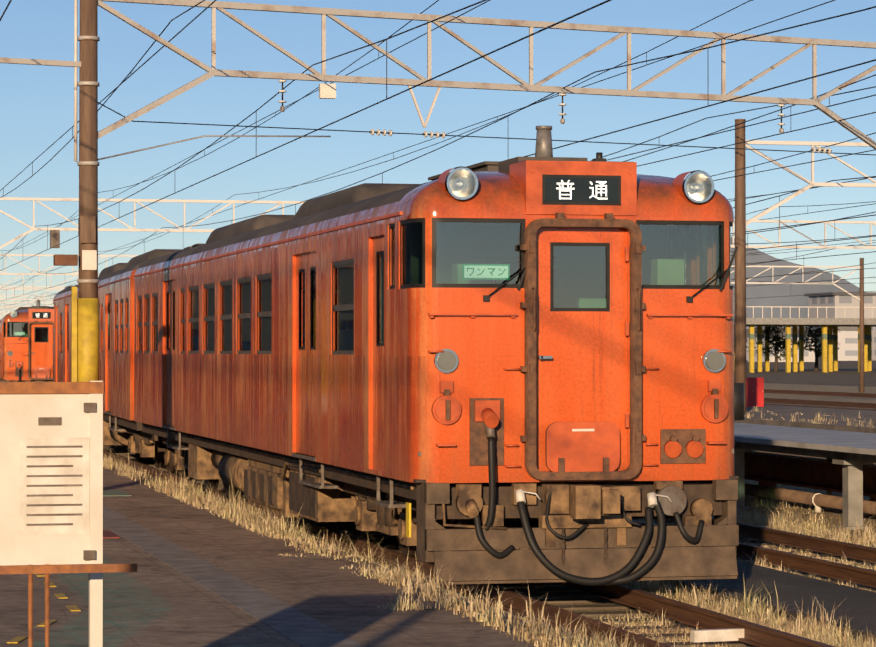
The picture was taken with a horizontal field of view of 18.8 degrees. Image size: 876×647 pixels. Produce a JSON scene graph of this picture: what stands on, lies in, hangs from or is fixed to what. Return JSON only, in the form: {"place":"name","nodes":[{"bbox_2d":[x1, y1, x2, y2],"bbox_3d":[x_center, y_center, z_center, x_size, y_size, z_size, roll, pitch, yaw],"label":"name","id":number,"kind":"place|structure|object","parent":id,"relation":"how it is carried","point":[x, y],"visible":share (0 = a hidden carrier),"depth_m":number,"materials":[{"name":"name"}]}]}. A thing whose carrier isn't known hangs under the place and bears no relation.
{"place":"outdoors","nodes":[
{"label":"outdoors","id":0,"kind":"place"},
{"bbox_2d":[0,0,11,20],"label":"overhead wire","id":1,"kind":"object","parent":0,"point":[5,9],"depth_m":27.14,"materials":[{"name":"grey metal"}]},
{"bbox_2d":[0,0,875,319],"label":"sky","id":2,"kind":"structure","parent":0,"point":[37,101],"materials":[{"name":"blue"}]},
{"bbox_2d":[23,86,875,301],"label":"overhead wires","id":3,"kind":"object","parent":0,"point":[759,195],"visible":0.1,"depth_m":64.22,"materials":[{"name":"grey metal"}]},
{"bbox_2d":[239,383,875,646],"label":"track bed ground","id":4,"kind":"structure","parent":0,"point":[831,513],"depth_m":37.82,"materials":[{"name":"brown gravel"}]},
{"bbox_2d":[0,197,305,248],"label":"gantry","id":5,"kind":"object","parent":4,"relation":"on","point":[54,236],"visible":0.4,"depth_m":82.17,"materials":[{"name":"grey metal"}]},
{"bbox_2d":[0,0,215,197],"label":"overhead wires","id":6,"kind":"object","parent":5,"relation":"attached to","point":[124,80],"visible":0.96,"depth_m":40.34,"materials":[{"name":"grey metal"}]},
{"bbox_2d":[0,0,834,285],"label":"overhead wires","id":7,"kind":"object","parent":5,"relation":"attached to","point":[421,142],"visible":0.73,"depth_m":49.34,"materials":[{"name":"grey metal"}]},
{"bbox_2d":[0,0,875,300],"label":"catenary","id":8,"kind":"object","parent":5,"relation":"attached to","point":[468,134],"visible":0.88,"depth_m":33.84,"materials":[{"name":"grey metal"}]},
{"bbox_2d":[0,0,875,381],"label":"gantry","id":9,"kind":"object","parent":4,"relation":"on","point":[84,332],"visible":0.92,"depth_m":36.17,"materials":[{"name":"grey metal"}]},
{"bbox_2d":[2,74,875,313],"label":"overhead wires","id":10,"kind":"object","parent":9,"relation":"attached to","point":[730,145],"visible":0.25,"depth_m":47.05,"materials":[{"name":"grey metal"}]},
{"bbox_2d":[103,445,834,646],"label":"track","id":11,"kind":"structure","parent":4,"relation":"on","point":[689,615],"depth_m":23.38,"materials":[{"name":"brown gravel"}]},
{"bbox_2d":[53,243,202,473],"bbox_3d":[-5.747,0.617,54.120,2.992,4.155,21.560,0,-1,-12],"label":"train car","id":12,"kind":"object","parent":11,"relation":"on","point":[121,426],"visible":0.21,"depth_m":47.43,"materials":[{"name":"paint"}]},
{"bbox_2d":[133,126,738,585],"bbox_3d":[-1.088,0.397,33.056,2.992,4.155,21.560,0,-1,-13],"label":"train car","id":13,"kind":"object","parent":11,"relation":"on","point":[519,370],"visible":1,"depth_m":23.22,"materials":[{"name":"paint"}]},
{"bbox_2d":[690,628,743,642],"bbox_3d":[2.245,2.419,20.607,0.600,0.090,0.070,0,-1,-21],"label":"track marker","id":14,"kind":"object","parent":11,"relation":"on","point":[717,635],"visible":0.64,"depth_m":20.54,"materials":[{"name":"white paint"}]},
{"bbox_2d":[632,518,875,589],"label":"railway track","id":15,"kind":"structure","parent":4,"relation":"on","point":[825,569],"depth_m":28.66,"materials":[{"name":"brown metal"}]},
{"bbox_2d":[0,300,53,381],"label":"train car","id":16,"kind":"object","parent":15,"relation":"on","point":[26,344],"visible":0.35,"depth_m":103.30,"materials":[{"name":"paint"}]},
{"bbox_2d":[731,258,863,392],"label":"gantry","id":17,"kind":"object","parent":4,"relation":"on","point":[861,267],"visible":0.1,"depth_m":147.26,"materials":[{"name":"beige metal"}]},
{"bbox_2d":[731,220,875,248],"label":"gantry","id":18,"kind":"object","parent":4,"relation":"on","point":[821,246],"visible":0.21,"depth_m":95.78,"materials":[{"name":"beige metal"}]},
{"bbox_2d":[734,423,875,529],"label":"platform","id":19,"kind":"structure","parent":4,"relation":"on","point":[843,474],"depth_m":38.06,"materials":[{"name":"concrete"}]},
{"bbox_2d":[734,119,875,412],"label":"yard gantry","id":20,"kind":"object","parent":4,"relation":"on","point":[741,223],"visible":0.85,"depth_m":59.21,"materials":[{"name":"metal"}]},
{"bbox_2d":[731,176,875,298],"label":"overhead wires","id":21,"kind":"object","parent":20,"relation":"hanging from","point":[796,244],"visible":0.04,"depth_m":81.86,"materials":[{"name":"grey metal"}]},
{"bbox_2d":[734,404,875,463],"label":"track bed","id":22,"kind":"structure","parent":4,"relation":"on","point":[805,414],"depth_m":54.56,"materials":[{"name":"grey gravel"}]},
{"bbox_2d":[734,377,763,419],"bbox_3d":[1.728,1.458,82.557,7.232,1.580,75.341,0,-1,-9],"label":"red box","id":23,"kind":"object","parent":22,"relation":"on","point":[755,391],"visible":0.1,"depth_m":66.05,"materials":[{"name":"red metal"}]},
{"bbox_2d":[764,398,875,408],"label":"rail","id":24,"kind":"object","parent":4,"relation":"on","point":[824,403],"depth_m":110.54,"materials":[{"name":"metal"}]},
{"bbox_2d":[764,389,875,397],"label":"rail","id":25,"kind":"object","parent":4,"relation":"on","point":[822,393],"depth_m":136.16,"materials":[{"name":"metal"}]},
{"bbox_2d":[765,404,875,410],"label":"railway track","id":26,"kind":"structure","parent":4,"relation":"on","point":[821,407],"depth_m":100.40,"materials":[{"name":"metal"}]},
{"bbox_2d":[529,547,875,643],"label":"ground","id":27,"kind":"structure","parent":0,"point":[795,590],"depth_m":24.02,"materials":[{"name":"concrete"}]},
{"bbox_2d":[731,237,872,353],"bbox_3d":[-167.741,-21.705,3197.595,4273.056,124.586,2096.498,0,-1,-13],"label":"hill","id":28,"kind":"structure","parent":0,"point":[771,293],"depth_m":2579.12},
{"bbox_2d":[746,356,875,386],"bbox_3d":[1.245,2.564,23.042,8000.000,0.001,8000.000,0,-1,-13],"label":"ground","id":29,"kind":"structure","parent":0,"point":[847,373],"depth_m":254.36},
{"bbox_2d":[0,302,51,312],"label":"gantry","id":30,"kind":"object","parent":29,"relation":"on","point":[20,302],"visible":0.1,"depth_m":255.65,"materials":[{"name":"beige metal"}]},
{"bbox_2d":[0,295,53,306],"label":"gantry","id":31,"kind":"object","parent":29,"relation":"on","point":[22,297],"visible":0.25,"depth_m":224.08,"materials":[{"name":"beige metal"}]},
{"bbox_2d":[0,286,65,299],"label":"gantry","id":32,"kind":"object","parent":29,"relation":"on","point":[58,287],"visible":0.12,"depth_m":192.58,"materials":[{"name":"beige metal"}]},
{"bbox_2d":[0,275,77,289],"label":"gantry","id":33,"kind":"object","parent":29,"relation":"on","point":[34,283],"visible":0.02,"depth_m":160.83,"materials":[{"name":"beige metal"}]},
{"bbox_2d":[0,254,137,274],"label":"gantry","id":34,"kind":"object","parent":29,"relation":"on","point":[42,273],"visible":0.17,"depth_m":129.16,"materials":[{"name":"beige metal"}]},
{"bbox_2d":[0,466,541,646],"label":"platform slab","id":35,"kind":"structure","parent":29,"relation":"on","point":[153,601],"depth_m":19.88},
{"bbox_2d":[0,381,136,646],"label":"notice board","id":36,"kind":"object","parent":35,"relation":"on","point":[51,477],"visible":1,"depth_m":11.47,"materials":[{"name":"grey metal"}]},
{"bbox_2d":[7,490,364,646],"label":"platform marks","id":37,"kind":"object","parent":35,"relation":"on","point":[293,624],"visible":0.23,"depth_m":20.53,"materials":[{"name":"grey paint"}]},
{"bbox_2d":[277,553,431,611],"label":"platform tufts","id":38,"kind":"object","parent":35,"relation":"on","point":[403,606],"visible":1,"depth_m":19.07,"materials":[{"name":"beige plant"}]},
{"bbox_2d":[103,406,875,646],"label":"dry grass","id":39,"kind":"structure","parent":29,"relation":"on","point":[252,520],"depth_m":23.25,"materials":[{"name":"beige plant"}]},
{"bbox_2d":[746,326,798,371],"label":"tree","id":40,"kind":"object","parent":29,"relation":"on","point":[780,344],"depth_m":302.45,"materials":[{"name":"green plant"}]},
{"bbox_2d":[734,292,875,372],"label":"building","id":41,"kind":"structure","parent":29,"relation":"on","point":[829,313],"depth_m":296.85,"materials":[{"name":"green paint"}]},
{"bbox_2d":[797,326,839,370],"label":"tree","id":42,"kind":"object","parent":29,"relation":"on","point":[812,334],"depth_m":312.22,"materials":[{"name":"green plant"}]},
{"bbox_2d":[746,327,875,361],"bbox_3d":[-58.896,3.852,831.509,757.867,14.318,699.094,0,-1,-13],"label":"distant buildings","id":43,"kind":"structure","parent":0,"point":[848,343],"depth_m":644.44,"materials":[{"name":"white concrete"}]}
]}

